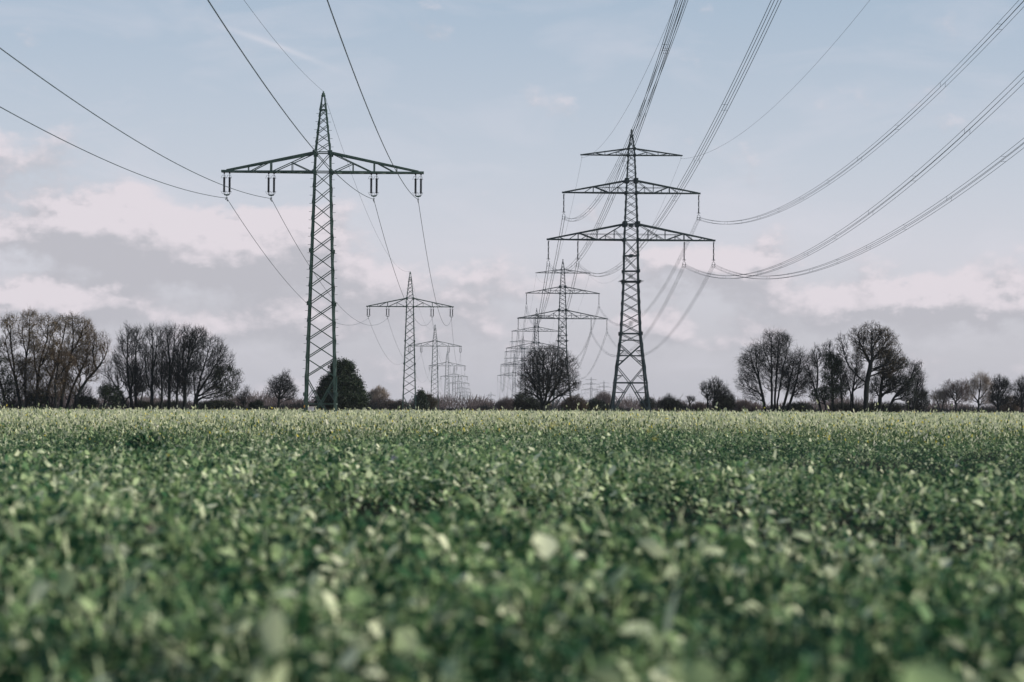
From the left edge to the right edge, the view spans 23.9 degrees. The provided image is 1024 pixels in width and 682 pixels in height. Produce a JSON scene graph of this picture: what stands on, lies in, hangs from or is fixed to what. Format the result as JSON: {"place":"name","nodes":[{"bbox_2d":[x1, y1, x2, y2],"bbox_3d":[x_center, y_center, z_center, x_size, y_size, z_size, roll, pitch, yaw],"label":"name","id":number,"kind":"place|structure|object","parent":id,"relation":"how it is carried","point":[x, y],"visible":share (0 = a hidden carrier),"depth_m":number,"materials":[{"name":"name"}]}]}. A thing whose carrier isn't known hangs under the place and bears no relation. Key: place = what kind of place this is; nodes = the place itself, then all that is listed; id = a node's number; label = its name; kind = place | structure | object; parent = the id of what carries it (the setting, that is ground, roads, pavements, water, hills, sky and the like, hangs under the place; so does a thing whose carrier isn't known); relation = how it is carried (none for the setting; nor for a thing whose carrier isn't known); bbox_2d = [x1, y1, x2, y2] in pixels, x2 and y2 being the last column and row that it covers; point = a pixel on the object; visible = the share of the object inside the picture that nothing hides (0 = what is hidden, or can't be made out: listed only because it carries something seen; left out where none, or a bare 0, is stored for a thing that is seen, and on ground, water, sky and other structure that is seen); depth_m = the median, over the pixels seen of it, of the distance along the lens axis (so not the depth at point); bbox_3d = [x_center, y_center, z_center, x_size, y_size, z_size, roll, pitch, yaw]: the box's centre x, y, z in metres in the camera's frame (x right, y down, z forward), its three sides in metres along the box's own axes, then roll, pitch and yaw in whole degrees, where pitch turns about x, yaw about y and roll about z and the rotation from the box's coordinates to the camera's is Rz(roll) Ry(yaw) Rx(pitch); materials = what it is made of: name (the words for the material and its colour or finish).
{"place":"outdoors","nodes":[
{"label":"outdoors","id":0,"kind":"place"},
{"bbox_2d":[0,0,1023,410],"label":"sky","id":1,"kind":"structure","parent":0,"point":[498,103],"materials":[{"name":"blue"}]},
{"bbox_2d":[0,409,1023,681],"bbox_3d":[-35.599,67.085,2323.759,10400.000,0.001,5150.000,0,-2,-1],"label":"field ground","id":2,"kind":"structure","parent":0,"point":[741,511],"depth_m":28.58,"materials":[{"name":"green plant"}]},
{"bbox_2d":[0,339,17,407],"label":"willow tree","id":3,"kind":"object","parent":2,"relation":"on","point":[7,380],"visible":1,"depth_m":396.44,"materials":[{"name":"brown plant"}]},
{"bbox_2d":[2,385,24,408],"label":"shrub","id":4,"kind":"object","parent":2,"relation":"on","point":[13,400],"visible":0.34,"depth_m":406.20,"materials":[{"name":"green plant"}]},
{"bbox_2d":[0,312,32,408],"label":"willow tree","id":5,"kind":"object","parent":2,"relation":"on","point":[16,369],"visible":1,"depth_m":398.61,"materials":[{"name":"brown plant"}]},
{"bbox_2d":[14,308,40,408],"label":"willow tree","id":6,"kind":"object","parent":2,"relation":"on","point":[28,325],"visible":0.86,"depth_m":401.70,"materials":[{"name":"brown plant"}]},
{"bbox_2d":[24,388,45,408],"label":"shrub","id":7,"kind":"object","parent":2,"relation":"on","point":[32,401],"visible":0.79,"depth_m":403.31,"materials":[{"name":"black plant"}]},
{"bbox_2d":[23,312,59,408],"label":"willow tree","id":8,"kind":"object","parent":2,"relation":"on","point":[35,391],"visible":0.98,"depth_m":397.72,"materials":[{"name":"brown plant"}]},
{"bbox_2d":[34,313,74,407],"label":"willow tree","id":9,"kind":"object","parent":2,"relation":"on","point":[46,393],"visible":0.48,"depth_m":402.73,"materials":[{"name":"brown plant"}]},
{"bbox_2d":[45,338,79,408],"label":"willow tree","id":10,"kind":"object","parent":2,"relation":"on","point":[56,392],"visible":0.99,"depth_m":394.70,"materials":[{"name":"brown plant"}]},
{"bbox_2d":[51,311,95,408],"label":"willow tree","id":11,"kind":"object","parent":2,"relation":"on","point":[77,333],"visible":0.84,"depth_m":398.74,"materials":[{"name":"brown plant"}]},
{"bbox_2d":[57,326,102,408],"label":"willow tree","id":12,"kind":"object","parent":2,"relation":"on","point":[68,396],"visible":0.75,"depth_m":399.59,"materials":[{"name":"brown plant"}]},
{"bbox_2d":[68,380,95,404],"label":"shrub","id":13,"kind":"object","parent":2,"relation":"on","point":[86,394],"visible":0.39,"depth_m":406.81,"materials":[{"name":"black plant"}]},
{"bbox_2d":[72,393,100,408],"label":"shrub","id":14,"kind":"object","parent":2,"relation":"on","point":[83,401],"visible":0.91,"depth_m":401.28,"materials":[{"name":"green plant"}]},
{"bbox_2d":[63,329,110,408],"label":"willow tree","id":15,"kind":"object","parent":2,"relation":"on","point":[94,370],"visible":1,"depth_m":396.87,"materials":[{"name":"brown plant"}]},
{"bbox_2d":[96,383,127,409],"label":"shrub","id":16,"kind":"object","parent":2,"relation":"on","point":[106,393],"visible":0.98,"depth_m":396.44,"materials":[{"name":"green plant"}]},
{"bbox_2d":[98,350,143,408],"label":"bare tree","id":17,"kind":"object","parent":2,"relation":"on","point":[107,375],"visible":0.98,"depth_m":400.89,"materials":[{"name":"black plant"}]},
{"bbox_2d":[109,321,143,409],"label":"bare tree","id":18,"kind":"object","parent":2,"relation":"on","point":[131,365],"visible":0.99,"depth_m":398.89,"materials":[{"name":"black plant"}]},
{"bbox_2d":[124,322,151,409],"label":"bare tree","id":19,"kind":"object","parent":2,"relation":"on","point":[140,393],"visible":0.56,"depth_m":402.94,"materials":[{"name":"black plant"}]},
{"bbox_2d":[127,432,169,458],"bbox_3d":[-6.922,2.092,45.864,0.892,0.746,0.881,0,-2,-1],"label":"leafy plant","id":20,"kind":"object","parent":2,"relation":"on","point":[143,439],"visible":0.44,"depth_m":45.77,"materials":[{"name":"green plant"}]},
{"bbox_2d":[127,527,171,680],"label":"clover flower","id":21,"kind":"object","parent":2,"relation":"on","point":[147,610],"visible":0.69,"depth_m":9.76,"materials":[{"name":"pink plant"}]},
{"bbox_2d":[134,319,167,409],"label":"bare tree","id":22,"kind":"object","parent":2,"relation":"on","point":[152,362],"visible":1,"depth_m":397.94,"materials":[{"name":"black plant"}]},
{"bbox_2d":[138,506,167,617],"bbox_3d":[-1.715,1.149,11.547,0.157,0.739,0.147,0,-2,-1],"label":"clover flower","id":23,"kind":"object","parent":2,"relation":"on","point":[143,595],"visible":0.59,"depth_m":11.56,"materials":[{"name":"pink plant"}]},
{"bbox_2d":[149,345,170,409],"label":"bare tree","id":24,"kind":"object","parent":2,"relation":"on","point":[161,389],"visible":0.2,"depth_m":404.94,"materials":[{"name":"black plant"}]},
{"bbox_2d":[153,401,180,409],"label":"shrub","id":25,"kind":"object","parent":2,"relation":"on","point":[165,405],"visible":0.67,"depth_m":423.51,"materials":[{"name":"green plant"}]},
{"bbox_2d":[155,323,183,408],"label":"bare tree","id":26,"kind":"object","parent":2,"relation":"on","point":[169,370],"visible":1,"depth_m":398.90,"materials":[{"name":"black plant"}]},
{"bbox_2d":[164,343,184,408],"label":"bare tree","id":27,"kind":"object","parent":2,"relation":"on","point":[177,392],"visible":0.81,"depth_m":401.90,"materials":[{"name":"black plant"}]},
{"bbox_2d":[169,323,210,409],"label":"bare tree","id":28,"kind":"object","parent":2,"relation":"on","point":[191,337],"visible":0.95,"depth_m":398.84,"materials":[{"name":"black plant"}]},
{"bbox_2d":[186,332,245,409],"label":"bare tree","id":29,"kind":"object","parent":2,"relation":"on","point":[220,371],"visible":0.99,"depth_m":395.81,"materials":[{"name":"brown plant"}]},
{"bbox_2d":[196,397,237,409],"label":"shrub","id":30,"kind":"object","parent":2,"relation":"on","point":[218,403],"visible":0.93,"depth_m":390.69,"materials":[{"name":"green plant"}]},
{"bbox_2d":[236,385,251,408],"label":"shrub","id":31,"kind":"object","parent":2,"relation":"on","point":[244,402],"visible":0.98,"depth_m":409.11,"materials":[{"name":"green plant"}]},
{"bbox_2d":[247,398,264,409],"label":"shrub","id":32,"kind":"object","parent":2,"relation":"on","point":[258,404],"visible":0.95,"depth_m":396.84,"materials":[{"name":"green plant"}]},
{"bbox_2d":[247,606,287,681],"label":"leafy plant","id":33,"kind":"object","parent":2,"relation":"on","point":[271,624],"visible":1,"depth_m":6.74,"materials":[{"name":"green plant"}]},
{"bbox_2d":[264,368,299,409],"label":"bare tree","id":34,"kind":"object","parent":2,"relation":"on","point":[287,386],"visible":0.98,"depth_m":399.01,"materials":[{"name":"black plant"}]},
{"bbox_2d":[221,91,423,411],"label":"lattice pylon","id":35,"kind":"object","parent":2,"relation":"on","point":[314,171],"visible":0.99,"depth_m":204.75,"materials":[{"name":"grey metal"}]},
{"bbox_2d":[0,107,452,397],"bbox_3d":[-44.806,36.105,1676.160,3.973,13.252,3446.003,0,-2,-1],"label":"power cable","id":36,"kind":"object","parent":35,"relation":"hanging from","point":[170,185],"visible":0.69,"depth_m":154.53,"materials":[{"name":"metal"}]},
{"bbox_2d":[0,48,456,397],"bbox_3d":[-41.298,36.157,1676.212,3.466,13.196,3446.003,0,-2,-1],"label":"power cable","id":37,"kind":"object","parent":35,"relation":"hanging from","point":[164,157],"visible":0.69,"depth_m":126.31,"materials":[{"name":"metal"}]},
{"bbox_2d":[207,0,467,400],"bbox_3d":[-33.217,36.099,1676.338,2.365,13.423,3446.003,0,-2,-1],"label":"power cable","id":38,"kind":"object","parent":35,"relation":"hanging from","point":[305,139],"visible":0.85,"depth_m":112.09,"materials":[{"name":"metal"}]},
{"bbox_2d":[327,0,468,394],"bbox_3d":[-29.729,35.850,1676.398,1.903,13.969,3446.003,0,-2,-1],"label":"power cable","id":39,"kind":"object","parent":35,"relation":"hanging from","point":[382,143],"visible":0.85,"depth_m":115.56,"materials":[{"name":"metal"}]},
{"bbox_2d":[312,356,370,410],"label":"evergreen tree","id":40,"kind":"object","parent":2,"relation":"on","point":[352,393],"visible":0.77,"depth_m":388.28,"materials":[{"name":"green plant"}]},
{"bbox_2d":[367,384,389,401],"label":"bare tree","id":41,"kind":"object","parent":2,"relation":"on","point":[378,391],"visible":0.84,"depth_m":758.71,"materials":[{"name":"brown plant"}]},
{"bbox_2d":[367,395,393,410],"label":"shrub","id":42,"kind":"object","parent":2,"relation":"on","point":[380,400],"visible":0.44,"depth_m":558.94,"materials":[{"name":"green plant"}]},
{"bbox_2d":[388,399,406,410],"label":"shrub","id":43,"kind":"object","parent":2,"relation":"on","point":[397,403],"visible":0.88,"depth_m":539.42,"materials":[{"name":"green plant"}]},
{"bbox_2d":[366,271,453,409],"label":"lattice pylon","id":44,"kind":"object","parent":2,"relation":"on","point":[405,347],"visible":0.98,"depth_m":471.90,"materials":[{"name":"grey metal"}]},
{"bbox_2d":[412,387,429,409],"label":"tree","id":45,"kind":"object","parent":2,"relation":"on","point":[421,400],"visible":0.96,"depth_m":519.00,"materials":[{"name":"green plant"}]},
{"bbox_2d":[425,393,438,410],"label":"shrub","id":46,"kind":"object","parent":2,"relation":"on","point":[432,402],"visible":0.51,"depth_m":524.20,"materials":[{"name":"brown plant"}]},
{"bbox_2d":[408,325,461,407],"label":"lattice pylon","id":47,"kind":"object","parent":2,"relation":"on","point":[437,358],"visible":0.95,"depth_m":766.00,"materials":[{"name":"grey metal"}]},
{"bbox_2d":[0,405,896,412],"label":"hedgerow undergrowth","id":48,"kind":"object","parent":2,"relation":"on","point":[330,409],"visible":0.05,"depth_m":425.38,"materials":[{"name":"green plant"}]},
{"bbox_2d":[495,394,515,410],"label":"shrub","id":49,"kind":"object","parent":2,"relation":"on","point":[507,403],"visible":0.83,"depth_m":519.28,"materials":[{"name":"grey plant"}]},
{"bbox_2d":[0,398,1020,413],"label":"scrub","id":50,"kind":"object","parent":2,"relation":"on","point":[988,409],"visible":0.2,"depth_m":555.61,"materials":[{"name":"green plant"}]},
{"bbox_2d":[497,354,523,394],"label":"lattice pylon","id":51,"kind":"object","parent":2,"relation":"on","point":[514,372],"visible":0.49,"depth_m":2349.22,"materials":[{"name":"metal"}]},
{"bbox_2d":[0,400,1023,461],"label":"mustard crop","id":52,"kind":"object","parent":2,"relation":"on","point":[357,423],"visible":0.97,"depth_m":103.44,"materials":[{"name":"green plant"}]},
{"bbox_2d":[0,388,1023,412],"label":"woods","id":53,"kind":"object","parent":2,"relation":"on","point":[472,402],"visible":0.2,"depth_m":908.95,"materials":[{"name":"green plant"}]},
{"bbox_2d":[501,336,535,396],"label":"lattice pylon","id":54,"kind":"object","parent":2,"relation":"on","point":[521,356],"visible":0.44,"depth_m":1776.81,"materials":[{"name":"metal"}]},
{"bbox_2d":[511,390,540,410],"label":"shrub","id":55,"kind":"object","parent":2,"relation":"on","point":[523,402],"visible":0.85,"depth_m":429.24,"materials":[{"name":"green plant"}]},
{"bbox_2d":[506,308,565,396],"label":"lattice pylon","id":56,"kind":"object","parent":2,"relation":"on","point":[544,329],"visible":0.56,"depth_m":1308.41,"materials":[{"name":"metal"}]},
{"bbox_2d":[515,342,581,410],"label":"bare tree","id":57,"kind":"object","parent":2,"relation":"on","point":[539,378],"visible":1,"depth_m":399.12,"materials":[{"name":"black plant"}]},
{"bbox_2d":[517,259,607,407],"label":"lattice pylon","id":58,"kind":"object","parent":2,"relation":"on","point":[559,308],"visible":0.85,"depth_m":881.10,"materials":[{"name":"metal"}]},
{"bbox_2d":[561,392,591,411],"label":"shrub","id":59,"kind":"object","parent":2,"relation":"on","point":[571,401],"visible":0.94,"depth_m":499.51,"materials":[{"name":"green plant"}]},
{"bbox_2d":[583,378,599,402],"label":"lattice pylon","id":60,"kind":"object","parent":2,"relation":"on","point":[591,386],"visible":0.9,"depth_m":2780.67,"materials":[{"name":"metal"}]},
{"bbox_2d":[556,77,1023,398],"bbox_3d":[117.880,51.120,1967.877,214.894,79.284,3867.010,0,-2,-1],"label":"bundled conductor","id":61,"kind":"object","parent":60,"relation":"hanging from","point":[835,233],"visible":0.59,"depth_m":267.00,"materials":[{"name":"metal"}]},
{"bbox_2d":[583,398,608,411],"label":"shrub","id":62,"kind":"object","parent":2,"relation":"on","point":[601,404],"visible":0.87,"depth_m":519.67,"materials":[{"name":"green plant"}]},
{"bbox_2d":[594,390,610,404],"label":"bare tree","id":63,"kind":"object","parent":2,"relation":"on","point":[599,396],"visible":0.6,"depth_m":699.71,"materials":[{"name":"grey plant"}]},
{"bbox_2d":[547,130,715,411],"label":"lattice pylon","id":64,"kind":"object","parent":2,"relation":"on","point":[637,223],"visible":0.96,"depth_m":473.55,"materials":[{"name":"metal"}]},
{"bbox_2d":[497,0,684,401],"bbox_3d":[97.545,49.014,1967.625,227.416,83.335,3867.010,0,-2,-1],"label":"bundled conductor","id":65,"kind":"object","parent":64,"relation":"hanging from","point":[612,199],"visible":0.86,"depth_m":229.67,"materials":[{"name":"metal"}]},
{"bbox_2d":[500,0,687,394],"bbox_3d":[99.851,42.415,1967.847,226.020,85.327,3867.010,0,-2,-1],"label":"bundled conductor","id":66,"kind":"object","parent":64,"relation":"hanging from","point":[612,170],"visible":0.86,"depth_m":290.33,"materials":[{"name":"metal"}]},
{"bbox_2d":[503,0,781,398],"bbox_3d":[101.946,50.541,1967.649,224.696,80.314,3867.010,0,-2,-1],"label":"bundled conductor","id":67,"kind":"object","parent":64,"relation":"hanging from","point":[687,169],"visible":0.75,"depth_m":215.92,"materials":[{"name":"metal"}]},
{"bbox_2d":[652,392,687,411],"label":"shrub","id":68,"kind":"object","parent":2,"relation":"on","point":[669,404],"visible":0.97,"depth_m":439.83,"materials":[{"name":"green plant"}]},
{"bbox_2d":[688,400,709,411],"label":"shrub","id":69,"kind":"object","parent":2,"relation":"on","point":[697,405],"visible":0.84,"depth_m":440.06,"materials":[{"name":"green plant"}]},
{"bbox_2d":[698,375,731,411],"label":"bare tree","id":70,"kind":"object","parent":2,"relation":"on","point":[717,394],"visible":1,"depth_m":415.10,"materials":[{"name":"black plant"}]},
{"bbox_2d":[709,392,735,411],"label":"shrub","id":71,"kind":"object","parent":2,"relation":"on","point":[729,404],"visible":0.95,"depth_m":417.10,"materials":[{"name":"green plant"}]},
{"bbox_2d":[734,399,761,411],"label":"shrub","id":72,"kind":"object","parent":2,"relation":"on","point":[742,403],"visible":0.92,"depth_m":460.13,"materials":[{"name":"grey plant"}]},
{"bbox_2d":[732,334,769,410],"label":"bare tree","id":73,"kind":"object","parent":2,"relation":"on","point":[748,377],"visible":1,"depth_m":400.38,"materials":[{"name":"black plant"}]},
{"bbox_2d":[755,328,795,411],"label":"bare tree","id":74,"kind":"object","parent":2,"relation":"on","point":[775,352],"visible":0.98,"depth_m":402.37,"materials":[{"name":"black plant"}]},
{"bbox_2d":[774,351,804,412],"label":"bare tree","id":75,"kind":"object","parent":2,"relation":"on","point":[786,375],"visible":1,"depth_m":399.53,"materials":[{"name":"brown plant"}]},
{"bbox_2d":[785,345,810,411],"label":"bare tree","id":76,"kind":"object","parent":2,"relation":"on","point":[802,384],"visible":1,"depth_m":401.51,"materials":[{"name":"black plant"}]},
{"bbox_2d":[785,400,814,412],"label":"shrub","id":77,"kind":"object","parent":2,"relation":"on","point":[800,407],"visible":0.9,"depth_m":415.37,"materials":[{"name":"green plant"}]},
{"bbox_2d":[803,343,823,411],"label":"bare tree","id":78,"kind":"object","parent":2,"relation":"on","point":[813,382],"visible":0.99,"depth_m":401.60,"materials":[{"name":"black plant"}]},
{"bbox_2d":[806,339,846,411],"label":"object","id":79,"kind":"object","parent":2,"relation":"on","point":[834,366],"visible":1,"depth_m":398.35,"materials":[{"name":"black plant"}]},
{"bbox_2d":[835,358,849,410],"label":"bare tree","id":80,"kind":"object","parent":2,"relation":"on","point":[842,393],"visible":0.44,"depth_m":405.74,"materials":[{"name":"brown plant"}]},
{"bbox_2d":[828,400,862,412],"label":"shrub","id":81,"kind":"object","parent":2,"relation":"on","point":[847,408],"visible":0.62,"depth_m":410.22,"materials":[{"name":"green plant"}]},
{"bbox_2d":[840,352,866,412],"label":"bare tree","id":82,"kind":"object","parent":2,"relation":"on","point":[851,377],"visible":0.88,"depth_m":402.75,"materials":[{"name":"brown plant"}]},
{"bbox_2d":[834,320,909,412],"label":"oak tree","id":83,"kind":"object","parent":2,"relation":"on","point":[873,349],"visible":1,"depth_m":397.61,"materials":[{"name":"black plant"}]},
{"bbox_2d":[862,399,906,412],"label":"shrub","id":84,"kind":"object","parent":2,"relation":"on","point":[896,406],"visible":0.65,"depth_m":408.57,"materials":[{"name":"green plant"}]},
{"bbox_2d":[869,348,913,411],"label":"leafy tree","id":85,"kind":"object","parent":2,"relation":"on","point":[888,384],"visible":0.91,"depth_m":400.45,"materials":[{"name":"brown plant"}]},
{"bbox_2d":[888,359,922,412],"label":"leafy tree","id":86,"kind":"object","parent":2,"relation":"on","point":[907,386],"visible":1,"depth_m":398.69,"materials":[{"name":"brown plant"}]},
{"bbox_2d":[904,389,931,411],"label":"shrub","id":87,"kind":"object","parent":2,"relation":"on","point":[920,405],"visible":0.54,"depth_m":430.84,"materials":[{"name":"green plant"}]},
{"bbox_2d":[912,370,930,409],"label":"bare tree","id":88,"kind":"object","parent":2,"relation":"on","point":[919,383],"visible":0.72,"depth_m":406.70,"materials":[{"name":"brown plant"}]},
{"bbox_2d":[929,387,950,409],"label":"bare tree","id":89,"kind":"object","parent":2,"relation":"on","point":[937,397],"visible":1,"depth_m":561.15,"materials":[{"name":"brown plant"}]},
{"bbox_2d":[939,378,972,411],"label":"bare tree","id":90,"kind":"object","parent":2,"relation":"on","point":[956,391],"visible":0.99,"depth_m":561.06,"materials":[{"name":"brown plant"}]},
{"bbox_2d":[963,370,993,411],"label":"bare tree","id":91,"kind":"object","parent":2,"relation":"on","point":[984,384],"visible":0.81,"depth_m":571.41,"materials":[{"name":"brown plant"}]},
{"bbox_2d":[986,374,1015,412],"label":"bare tree","id":92,"kind":"object","parent":2,"relation":"on","point":[998,396],"visible":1,"depth_m":471.04,"materials":[{"name":"brown plant"}]},
{"bbox_2d":[996,393,1020,412],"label":"shrub","id":93,"kind":"object","parent":2,"relation":"on","point":[1007,406],"visible":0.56,"depth_m":491.21,"materials":[{"name":"green plant"}]},
{"bbox_2d":[1009,376,1023,412],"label":"bare tree","id":94,"kind":"object","parent":2,"relation":"on","point":[1020,386],"visible":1,"depth_m":471.26,"materials":[{"name":"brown plant"}]},
{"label":"lattice pylon","id":95,"kind":"object","parent":2,"relation":"on","visible":0},
{"bbox_2d":[528,0,1023,393],"bbox_3d":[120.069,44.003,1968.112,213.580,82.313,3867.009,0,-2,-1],"label":"bundled conductor","id":96,"kind":"object","parent":95,"relation":"hanging from","point":[831,176],"visible":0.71,"depth_m":294.47,"materials":[{"name":"metal"}]},
{"bbox_2d":[550,138,1023,398],"bbox_3d":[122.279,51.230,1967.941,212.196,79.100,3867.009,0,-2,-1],"label":"bundled conductor","id":97,"kind":"object","parent":95,"relation":"hanging from","point":[849,253],"visible":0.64,"depth_m":288.32,"materials":[{"name":"metal"}]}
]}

